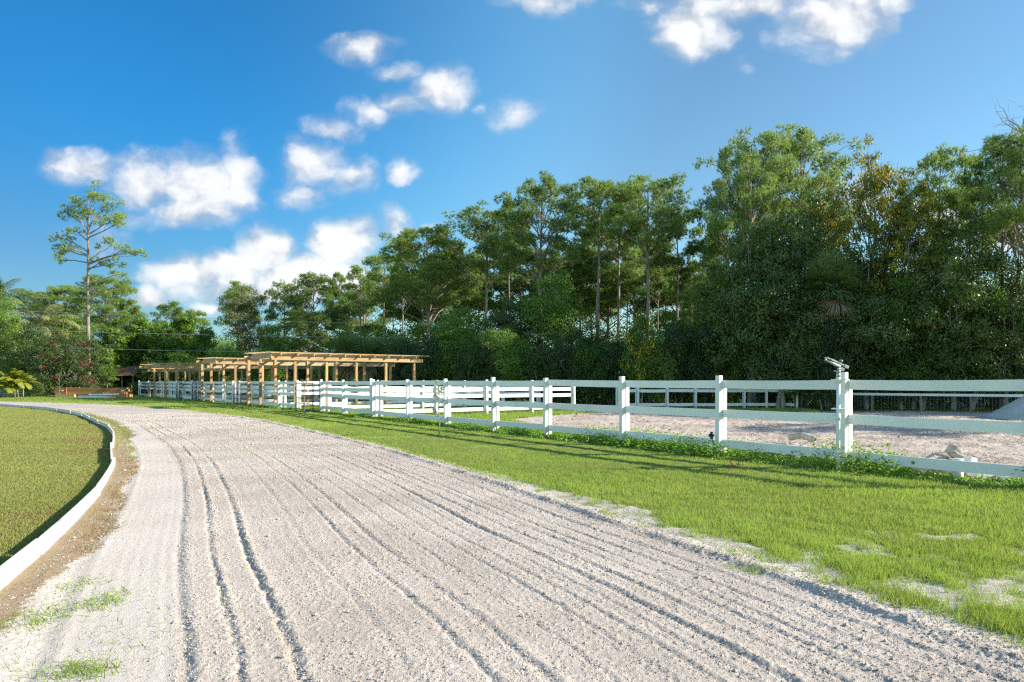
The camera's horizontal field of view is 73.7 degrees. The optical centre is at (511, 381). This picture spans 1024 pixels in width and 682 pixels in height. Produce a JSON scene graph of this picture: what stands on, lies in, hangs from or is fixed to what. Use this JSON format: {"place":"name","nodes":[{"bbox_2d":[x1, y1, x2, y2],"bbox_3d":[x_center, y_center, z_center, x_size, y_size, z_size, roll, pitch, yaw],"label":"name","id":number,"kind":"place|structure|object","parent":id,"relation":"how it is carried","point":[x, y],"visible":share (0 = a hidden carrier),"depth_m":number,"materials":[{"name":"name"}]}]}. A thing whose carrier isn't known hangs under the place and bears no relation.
{"place":"outdoors","nodes":[
{"label":"outdoors","id":0,"kind":"place"},
{"bbox_2d":[0,406,114,565],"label":"lawn","id":1,"kind":"structure","parent":0,"point":[47,511],"depth_m":11.38,"materials":[{"name":"green plant"}]},
{"bbox_2d":[0,404,114,589],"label":"track edging","id":2,"kind":"object","parent":1,"relation":"on","point":[15,565],"visible":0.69,"depth_m":6.07,"materials":[{"name":"white concrete"}]},
{"bbox_2d":[0,395,219,402],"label":"grass","id":3,"kind":"structure","parent":0,"point":[70,399],"depth_m":53.64,"materials":[{"name":"green plant"}]},
{"bbox_2d":[139,395,819,428],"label":"rough grass","id":4,"kind":"structure","parent":0,"point":[509,415],"depth_m":31.78,"materials":[{"name":"green plant"}]},
{"bbox_2d":[0,402,1023,681],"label":"track","id":5,"kind":"structure","parent":0,"point":[126,554],"depth_m":4.45,"materials":[{"name":"beige sand"}]},
{"bbox_2d":[0,409,142,630],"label":"dead turf","id":6,"kind":"structure","parent":5,"relation":"on","point":[108,510],"depth_m":7.04,"materials":[{"name":"brown plant"}]},
{"bbox_2d":[0,411,1023,681],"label":"grass tufts","id":7,"kind":"object","parent":5,"relation":"on","point":[576,495],"visible":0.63,"depth_m":4.73,"materials":[{"name":"green plant"}]},
{"bbox_2d":[0,385,1023,652],"bbox_3d":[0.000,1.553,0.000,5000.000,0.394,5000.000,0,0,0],"label":"ground","id":8,"kind":"structure","parent":0,"point":[718,541],"depth_m":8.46,"materials":[{"name":"green plant"}]},
{"bbox_2d":[0,296,26,395],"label":"broadleaf tree","id":9,"kind":"object","parent":8,"relation":"on","point":[6,323],"visible":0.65,"depth_m":67.55,"materials":[{"name":"green plant"}]},
{"bbox_2d":[0,368,42,397],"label":"palm clump","id":10,"kind":"object","parent":8,"relation":"on","point":[13,379],"visible":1,"depth_m":59.41,"materials":[{"name":"green plant"}]},
{"bbox_2d":[0,321,55,391],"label":"broadleaf tree","id":11,"kind":"object","parent":8,"relation":"on","point":[14,347],"visible":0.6,"depth_m":66.98,"materials":[{"name":"green plant"}]},
{"bbox_2d":[7,288,82,335],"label":"pine tree","id":12,"kind":"object","parent":8,"relation":"on","point":[49,296],"visible":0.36,"depth_m":94.31,"materials":[{"name":"green plant"}]},
{"bbox_2d":[10,296,85,394],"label":"palm tree","id":13,"kind":"object","parent":8,"relation":"on","point":[43,318],"visible":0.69,"depth_m":71.47,"materials":[{"name":"green plant"}]},
{"bbox_2d":[9,331,116,396],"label":"flowering bush","id":14,"kind":"object","parent":8,"relation":"on","point":[66,361],"visible":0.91,"depth_m":65.21,"materials":[{"name":"green plant"}]},
{"bbox_2d":[30,284,100,385],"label":"pine tree","id":15,"kind":"object","parent":8,"relation":"on","point":[66,289],"visible":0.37,"depth_m":96.77,"materials":[{"name":"green plant"}]},
{"bbox_2d":[47,178,148,375],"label":"pine tree","id":16,"kind":"object","parent":8,"relation":"on","point":[95,195],"visible":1,"depth_m":69.92,"materials":[{"name":"green plant"}]},
{"bbox_2d":[65,273,143,346],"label":"pine tree","id":17,"kind":"object","parent":8,"relation":"on","point":[98,319],"visible":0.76,"depth_m":90.89,"materials":[{"name":"green plant"}]},
{"bbox_2d":[92,327,146,387],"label":"broadleaf tree","id":18,"kind":"object","parent":8,"relation":"on","point":[117,336],"visible":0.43,"depth_m":76.40,"materials":[{"name":"green plant"}]},
{"bbox_2d":[112,315,152,365],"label":"broadleaf tree","id":19,"kind":"object","parent":8,"relation":"on","point":[132,329],"visible":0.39,"depth_m":78.33,"materials":[{"name":"green plant"}]},
{"bbox_2d":[135,322,183,383],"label":"broadleaf tree","id":20,"kind":"object","parent":8,"relation":"on","point":[158,342],"visible":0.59,"depth_m":76.87,"materials":[{"name":"green plant"}]},
{"bbox_2d":[168,312,199,378],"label":"broadleaf tree","id":21,"kind":"object","parent":8,"relation":"on","point":[185,323],"visible":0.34,"depth_m":79.46,"materials":[{"name":"green plant"}]},
{"bbox_2d":[147,363,255,397],"bbox_3d":[-26.199,0.002,59.447,9.447,3.197,3.643,0,0,-37],"label":"shade structure","id":22,"kind":"object","parent":8,"relation":"on","point":[174,365],"visible":0.43,"depth_m":58.46,"materials":[{"name":"brown wood"}]},
{"bbox_2d":[186,326,222,381],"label":"broadleaf tree","id":23,"kind":"object","parent":8,"relation":"on","point":[202,345],"visible":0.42,"depth_m":76.40,"materials":[{"name":"green plant"}]},
{"bbox_2d":[216,284,272,355],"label":"broadleaf tree","id":24,"kind":"object","parent":8,"relation":"on","point":[238,305],"visible":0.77,"depth_m":75.55,"materials":[{"name":"green plant"}]},
{"bbox_2d":[7,312,481,392],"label":"distant wood","id":25,"kind":"object","parent":8,"relation":"on","point":[421,328],"visible":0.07,"depth_m":71.97,"materials":[{"name":"green plant"}]},
{"bbox_2d":[196,357,338,402],"bbox_3d":[-16.360,0.002,47.001,9.294,3.197,3.643,0,0,-37],"label":"shade structure","id":26,"kind":"object","parent":8,"relation":"on","point":[235,362],"visible":0.44,"depth_m":46.10,"materials":[{"name":"brown wood"}]},
{"bbox_2d":[250,380,300,407],"bbox_3d":[-12.836,0.750,36.576,0.233,1.700,7.627,0,0,-38],"label":"board fence","id":27,"kind":"object","parent":8,"relation":"on","point":[279,393],"visible":0.78,"depth_m":35.64,"materials":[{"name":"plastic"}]},
{"bbox_2d":[258,279,310,379],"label":"pine tree","id":28,"kind":"object","parent":8,"relation":"on","point":[272,305],"visible":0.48,"depth_m":77.38,"materials":[{"name":"green plant"}]},
{"bbox_2d":[269,309,344,395],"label":"pine tree","id":29,"kind":"object","parent":8,"relation":"on","point":[308,318],"visible":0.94,"depth_m":65.24,"materials":[{"name":"green plant"}]},
{"bbox_2d":[278,271,346,347],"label":"pine tree","id":30,"kind":"object","parent":8,"relation":"on","point":[310,287],"visible":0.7,"depth_m":75.19,"materials":[{"name":"green plant"}]},
{"bbox_2d":[244,352,423,405],"bbox_3d":[-9.819,0.002,38.907,9.647,3.197,3.643,0,0,-37],"label":"shade structure","id":31,"kind":"object","parent":8,"relation":"on","point":[336,358],"visible":0.84,"depth_m":38.20,"materials":[{"name":"brown wood"}]},
{"bbox_2d":[325,330,362,400],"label":"fan palm","id":32,"kind":"object","parent":8,"relation":"on","point":[342,344],"visible":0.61,"depth_m":49.41,"materials":[{"name":"green plant"}]},
{"bbox_2d":[320,379,372,416],"bbox_3d":[-7.045,0.734,28.918,0.247,1.732,5.882,0,0,-34],"label":"board fence","id":33,"kind":"object","parent":8,"relation":"on","point":[343,396],"visible":0.92,"depth_m":28.95,"materials":[{"name":"plastic"}]},
{"bbox_2d":[338,264,381,367],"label":"pine tree","id":34,"kind":"object","parent":8,"relation":"on","point":[354,296],"visible":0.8,"depth_m":69.45,"materials":[{"name":"green plant"}]},
{"bbox_2d":[337,286,397,337],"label":"pine tree","id":35,"kind":"object","parent":8,"relation":"on","point":[356,321],"visible":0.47,"depth_m":79.14,"materials":[{"name":"green plant"}]},
{"bbox_2d":[350,334,387,400],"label":"fan palm","id":36,"kind":"object","parent":8,"relation":"on","point":[367,347],"visible":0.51,"depth_m":48.63,"materials":[{"name":"green plant"}]},
{"bbox_2d":[357,253,395,377],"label":"pine tree","id":37,"kind":"object","parent":8,"relation":"on","point":[369,261],"visible":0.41,"depth_m":65.56,"materials":[{"name":"green plant"}]},
{"bbox_2d":[380,338,423,385],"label":"bush","id":38,"kind":"object","parent":8,"relation":"on","point":[397,368],"visible":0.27,"depth_m":45.62,"materials":[{"name":"green plant"}]},
{"bbox_2d":[365,219,483,337],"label":"pine tree","id":39,"kind":"object","parent":8,"relation":"on","point":[427,272],"visible":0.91,"depth_m":54.48,"materials":[{"name":"green plant"}]},
{"bbox_2d":[400,332,455,403],"bbox_3d":[-5.287,-0.896,43.878,3.882,4.952,4.189,0,0,-19],"label":"bush","id":40,"kind":"object","parent":8,"relation":"on","point":[429,347],"visible":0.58,"depth_m":43.28,"materials":[{"name":"green plant"}]},
{"bbox_2d":[326,380,540,410],"bbox_3d":[-3.489,0.756,34.940,12.210,1.688,0.246,0,0,-34],"label":"divider fence","id":41,"kind":"object","parent":8,"relation":"on","point":[422,405],"visible":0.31,"depth_m":34.11,"materials":[{"name":"plastic"}]},
{"bbox_2d":[427,341,480,398],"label":"bush","id":42,"kind":"object","parent":8,"relation":"on","point":[450,357],"visible":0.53,"depth_m":42.51,"materials":[{"name":"green plant"}]},
{"bbox_2d":[423,303,493,398],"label":"broadleaf tree","id":43,"kind":"object","parent":8,"relation":"on","point":[452,335],"visible":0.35,"depth_m":44.18,"materials":[{"name":"green plant"}]},
{"bbox_2d":[451,337,493,399],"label":"bush","id":44,"kind":"object","parent":8,"relation":"on","point":[468,359],"visible":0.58,"depth_m":41.20,"materials":[{"name":"green plant"}]},
{"bbox_2d":[379,380,575,415],"bbox_3d":[-1.116,0.750,29.341,9.779,1.700,0.233,0,0,-34],"label":"divider fence","id":45,"kind":"object","parent":8,"relation":"on","point":[531,395],"visible":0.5,"depth_m":29.08,"materials":[{"name":"plastic"}]},
{"bbox_2d":[458,269,505,330],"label":"pine tree","id":46,"kind":"object","parent":8,"relation":"on","point":[476,300],"visible":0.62,"depth_m":63.24,"materials":[{"name":"green plant"}]},
{"bbox_2d":[427,199,542,347],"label":"pine tree","id":47,"kind":"object","parent":8,"relation":"on","point":[480,234],"visible":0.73,"depth_m":53.58,"materials":[{"name":"green plant"}]},
{"bbox_2d":[471,325,532,400],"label":"broadleaf tree","id":48,"kind":"object","parent":8,"relation":"on","point":[496,345],"visible":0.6,"depth_m":40.11,"materials":[{"name":"green plant"}]},
{"bbox_2d":[477,298,549,399],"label":"broadleaf tree","id":49,"kind":"object","parent":8,"relation":"on","point":[502,320],"visible":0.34,"depth_m":43.23,"materials":[{"name":"green plant"}]},
{"bbox_2d":[491,336,541,401],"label":"bush","id":50,"kind":"object","parent":8,"relation":"on","point":[514,372],"visible":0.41,"depth_m":40.03,"materials":[{"name":"green plant"}]},
{"bbox_2d":[483,247,560,339],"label":"pine tree","id":51,"kind":"object","parent":8,"relation":"on","point":[521,277],"visible":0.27,"depth_m":64.74,"materials":[{"name":"green plant"}]},
{"bbox_2d":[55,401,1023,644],"bbox_3d":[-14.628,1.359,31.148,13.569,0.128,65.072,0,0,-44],"label":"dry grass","id":52,"kind":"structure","parent":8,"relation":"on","point":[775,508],"depth_m":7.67,"materials":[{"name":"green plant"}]},
{"bbox_2d":[517,341,561,401],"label":"bush","id":53,"kind":"object","parent":8,"relation":"on","point":[538,363],"visible":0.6,"depth_m":39.36,"materials":[{"name":"green plant"}]},
{"bbox_2d":[490,169,597,343],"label":"pine tree","id":54,"kind":"object","parent":8,"relation":"on","point":[537,193],"visible":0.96,"depth_m":49.24,"materials":[{"name":"green plant"}]},
{"bbox_2d":[513,271,586,400],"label":"broadleaf tree","id":55,"kind":"object","parent":8,"relation":"on","point":[550,319],"visible":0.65,"depth_m":42.54,"materials":[{"name":"green plant"}]},
{"bbox_2d":[537,332,592,403],"bbox_3d":[3.029,-0.671,39.445,3.228,4.466,2.991,0,0,-19],"label":"bush","id":56,"kind":"object","parent":8,"relation":"on","point":[568,370],"visible":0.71,"depth_m":39.09,"materials":[{"name":"green plant"}]},
{"bbox_2d":[535,255,616,323],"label":"pine tree","id":57,"kind":"object","parent":8,"relation":"on","point":[576,280],"visible":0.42,"depth_m":60.57,"materials":[{"name":"green plant"}]},
{"bbox_2d":[542,317,625,396],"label":"broadleaf tree","id":58,"kind":"object","parent":8,"relation":"on","point":[596,338],"visible":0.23,"depth_m":42.20,"materials":[{"name":"green plant"}]},
{"bbox_2d":[566,341,605,404],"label":"bush","id":59,"kind":"object","parent":8,"relation":"on","point":[585,398],"visible":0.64,"depth_m":39.12,"materials":[{"name":"green plant"}]},
{"bbox_2d":[552,174,648,399],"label":"pine tree","id":60,"kind":"object","parent":8,"relation":"on","point":[594,221],"visible":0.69,"depth_m":48.52,"materials":[{"name":"green plant"}]},
{"bbox_2d":[584,339,630,404],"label":"bush","id":61,"kind":"object","parent":8,"relation":"on","point":[607,393],"visible":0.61,"depth_m":38.61,"materials":[{"name":"green plant"}]},
{"bbox_2d":[565,245,657,344],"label":"pine tree","id":62,"kind":"object","parent":8,"relation":"on","point":[608,300],"visible":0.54,"depth_m":60.54,"materials":[{"name":"green plant"}]},
{"bbox_2d":[583,180,661,341],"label":"pine tree","id":63,"kind":"object","parent":8,"relation":"on","point":[618,243],"visible":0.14,"depth_m":52.82,"materials":[{"name":"green plant"}]},
{"bbox_2d":[581,236,677,331],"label":"pine tree","id":64,"kind":"object","parent":8,"relation":"on","point":[633,262],"visible":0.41,"depth_m":59.26,"materials":[{"name":"green plant"}]},
{"bbox_2d":[617,310,662,402],"bbox_3d":[7.034,-1.206,37.282,2.701,5.560,2.366,0,0,-6],"label":"flowering bush","id":65,"kind":"object","parent":8,"relation":"on","point":[637,368],"visible":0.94,"depth_m":37.06,"materials":[{"name":"plant"}]},
{"bbox_2d":[258,405,1023,493],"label":"weeds","id":66,"kind":"object","parent":8,"relation":"on","point":[681,447],"visible":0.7,"depth_m":12.68,"materials":[{"name":"green plant"}]},
{"bbox_2d":[595,169,692,400],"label":"pine tree","id":67,"kind":"object","parent":8,"relation":"on","point":[667,197],"visible":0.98,"depth_m":45.98,"materials":[{"name":"green plant"}]},
{"bbox_2d":[636,244,679,334],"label":"pine tree","id":68,"kind":"object","parent":8,"relation":"on","point":[660,285],"visible":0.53,"depth_m":51.63,"materials":[{"name":"green plant"}]},
{"bbox_2d":[643,330,682,402],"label":"bush","id":69,"kind":"object","parent":8,"relation":"on","point":[661,371],"visible":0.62,"depth_m":37.45,"materials":[{"name":"green plant"}]},
{"bbox_2d":[638,203,707,322],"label":"pine tree","id":70,"kind":"object","parent":8,"relation":"on","point":[660,259],"visible":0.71,"depth_m":48.31,"materials":[{"name":"green plant"}]},
{"bbox_2d":[654,328,699,406],"bbox_3d":[9.165,-0.714,38.152,2.562,4.558,3.428,0,0,3],"label":"bush","id":71,"kind":"object","parent":8,"relation":"on","point":[674,348],"visible":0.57,"depth_m":37.49,"materials":[{"name":"green plant"}]},
{"bbox_2d":[381,339,993,407],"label":"undergrowth","id":72,"kind":"object","parent":8,"relation":"on","point":[812,404],"visible":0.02,"depth_m":40.57,"materials":[{"name":"green plant"}]},
{"bbox_2d":[371,372,1023,479],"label":"board fence","id":73,"kind":"object","parent":8,"relation":"on","point":[720,413],"visible":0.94,"depth_m":12.41,"materials":[{"name":"plastic"}]},
{"bbox_2d":[824,357,848,469],"bbox_3d":[5.059,0.557,10.625,0.293,1.886,0.348,0,0,41],"label":"sprinkler","id":74,"kind":"object","parent":73,"relation":"attached to","point":[838,379],"visible":0.98,"depth_m":10.60,"materials":[{"name":"grey metal"}]},
{"bbox_2d":[679,319,728,406],"bbox_3d":[10.437,-0.924,37.589,2.959,5.012,3.193,0,0,-24],"label":"bush","id":75,"kind":"object","parent":8,"relation":"on","point":[700,369],"visible":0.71,"depth_m":36.97,"materials":[{"name":"green plant"}]},
{"bbox_2d":[616,387,797,408],"bbox_3d":[9.915,0.794,34.904,9.643,1.612,1.047,0,0,-7],"label":"back fence","id":76,"kind":"object","parent":8,"relation":"on","point":[744,404],"visible":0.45,"depth_m":35.19,"materials":[{"name":"plastic"}]},
{"bbox_2d":[399,238,1023,400],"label":"background wood","id":77,"kind":"object","parent":8,"relation":"on","point":[623,331],"visible":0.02,"depth_m":65.06,"materials":[{"name":"green plant"}]},
{"bbox_2d":[682,270,746,392],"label":"broadleaf tree","id":78,"kind":"object","parent":8,"relation":"on","point":[694,313],"visible":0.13,"depth_m":39.64,"materials":[{"name":"green plant"}]},
{"bbox_2d":[691,176,760,320],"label":"pine tree","id":79,"kind":"object","parent":8,"relation":"on","point":[708,251],"visible":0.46,"depth_m":43.96,"materials":[{"name":"green plant"}]},
{"bbox_2d":[706,313,752,406],"bbox_3d":[11.775,-1.113,37.332,2.465,5.401,2.859,0,0,-43],"label":"bush","id":80,"kind":"object","parent":8,"relation":"on","point":[730,374],"visible":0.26,"depth_m":36.89,"materials":[{"name":"green plant"}]},
{"bbox_2d":[683,216,803,407],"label":"broadleaf tree","id":81,"kind":"object","parent":8,"relation":"on","point":[739,279],"visible":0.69,"depth_m":36.18,"materials":[{"name":"green plant"}]},
{"bbox_2d":[691,123,810,395],"bbox_3d":[14.375,-6.819,40.946,6.928,16.744,5.791,0,0,43],"label":"pine tree","id":82,"kind":"object","parent":8,"relation":"on","point":[741,160],"visible":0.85,"depth_m":40.26,"materials":[{"name":"green plant"}]},
{"bbox_2d":[727,263,835,407],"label":"broadleaf tree","id":83,"kind":"object","parent":8,"relation":"on","point":[758,361],"visible":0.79,"depth_m":34.05,"materials":[{"name":"green plant"}]},
{"bbox_2d":[747,122,862,400],"bbox_3d":[18.584,-7.454,44.138,7.124,18.037,8.524,0,0,17],"label":"pine tree","id":84,"kind":"object","parent":8,"relation":"on","point":[833,173],"visible":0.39,"depth_m":42.79,"materials":[{"name":"green plant"}]},
{"bbox_2d":[741,182,887,406],"bbox_3d":[16.805,-4.641,37.961,7.887,12.521,7.887,0,0,-5],"label":"broadleaf tree","id":85,"kind":"object","parent":8,"relation":"on","point":[799,236],"visible":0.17,"depth_m":36.63,"materials":[{"name":"green plant"}]},
{"bbox_2d":[791,173,861,405],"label":"broadleaf tree","id":86,"kind":"object","parent":8,"relation":"on","point":[831,217],"visible":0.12,"depth_m":39.18,"materials":[{"name":"green plant"}]},
{"bbox_2d":[792,248,866,409],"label":"fan palm","id":87,"kind":"object","parent":8,"relation":"on","point":[832,270],"visible":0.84,"depth_m":33.97,"materials":[{"name":"green plant"}]},
{"bbox_2d":[796,314,864,409],"bbox_3d":[15.797,-0.880,33.868,3.349,4.915,2.503,0,0,26],"label":"bush","id":88,"kind":"object","parent":8,"relation":"on","point":[834,352],"visible":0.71,"depth_m":33.50,"materials":[{"name":"green plant"}]},
{"bbox_2d":[792,238,940,408],"bbox_3d":[18.339,-2.916,34.647,6.538,8.946,6.538,0,0,-35],"label":"broadleaf tree","id":89,"kind":"object","parent":8,"relation":"on","point":[868,306],"visible":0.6,"depth_m":33.58,"materials":[{"name":"green plant"}]},
{"bbox_2d":[821,132,917,406],"bbox_3d":[18.726,-5.798,35.910,4.558,14.794,4.420,0,0,23],"label":"broadleaf tree","id":90,"kind":"object","parent":8,"relation":"on","point":[875,186],"visible":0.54,"depth_m":35.54,"materials":[{"name":"green plant"}]},
{"bbox_2d":[861,273,949,409],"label":"broadleaf tree","id":91,"kind":"object","parent":8,"relation":"on","point":[893,301],"visible":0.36,"depth_m":33.65,"materials":[{"name":"green plant"}]},
{"bbox_2d":[799,392,1023,412],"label":"wire fence","id":92,"kind":"object","parent":8,"relation":"on","point":[898,395],"visible":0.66,"depth_m":31.55,"materials":[{"name":"metal"}]},
{"bbox_2d":[860,166,970,408],"bbox_3d":[20.221,-4.750,34.923,4.706,12.640,4.853,0,0,-2],"label":"broadleaf tree","id":93,"kind":"object","parent":8,"relation":"on","point":[906,216],"visible":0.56,"depth_m":34.05,"materials":[{"name":"green plant"}]},
{"bbox_2d":[872,316,991,409],"bbox_3d":[20.771,-1.053,34.165,4.914,5.083,5.050,0,0,-42],"label":"bush","id":94,"kind":"object","parent":8,"relation":"on","point":[941,365],"visible":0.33,"depth_m":33.28,"materials":[{"name":"green plant"}]},
{"bbox_2d":[889,141,987,405],"bbox_3d":[23.594,-5.886,38.115,4.083,14.870,4.441,0,0,-34],"label":"pine tree","id":95,"kind":"object","parent":8,"relation":"on","point":[964,162],"visible":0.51,"depth_m":37.44,"materials":[{"name":"green plant"}]},
{"bbox_2d":[874,214,1019,409],"bbox_3d":[21.629,-3.449,34.248,6.561,10.048,6.383,0,0,-7],"label":"broadleaf tree","id":96,"kind":"object","parent":8,"relation":"on","point":[946,295],"visible":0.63,"depth_m":32.67,"materials":[{"name":"green plant"}]},
{"bbox_2d":[926,185,1011,406],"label":"pine tree","id":97,"kind":"object","parent":8,"relation":"on","point":[950,189],"visible":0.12,"depth_m":37.13,"materials":[{"name":"green plant"}]},
{"bbox_2d":[934,284,1023,409],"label":"broadleaf tree","id":98,"kind":"object","parent":8,"relation":"on","point":[995,297],"visible":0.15,"depth_m":33.28,"materials":[{"name":"green plant"}]},
{"bbox_2d":[943,130,1023,408],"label":"pine tree","id":99,"kind":"object","parent":8,"relation":"on","point":[979,166],"visible":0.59,"depth_m":33.94,"materials":[{"name":"green plant"}]},
{"bbox_2d":[952,247,1023,405],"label":"broadleaf tree","id":100,"kind":"object","parent":8,"relation":"on","point":[1018,347],"visible":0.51,"depth_m":32.99,"materials":[{"name":"green plant"}]},
{"bbox_2d":[954,124,1023,257],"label":"pine tree","id":101,"kind":"object","parent":8,"relation":"on","point":[1004,213],"visible":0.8,"depth_m":32.63,"materials":[{"name":"green plant"}]},
{"bbox_2d":[0,0,1023,380],"label":"sky","id":102,"kind":"structure","parent":0,"point":[258,143],"materials":[{"name":"blue"}]},
{"bbox_2d":[514,411,1023,465],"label":"arena ground","id":103,"kind":"structure","parent":0,"point":[1001,449],"depth_m":18.95,"materials":[{"name":"beige sand"}]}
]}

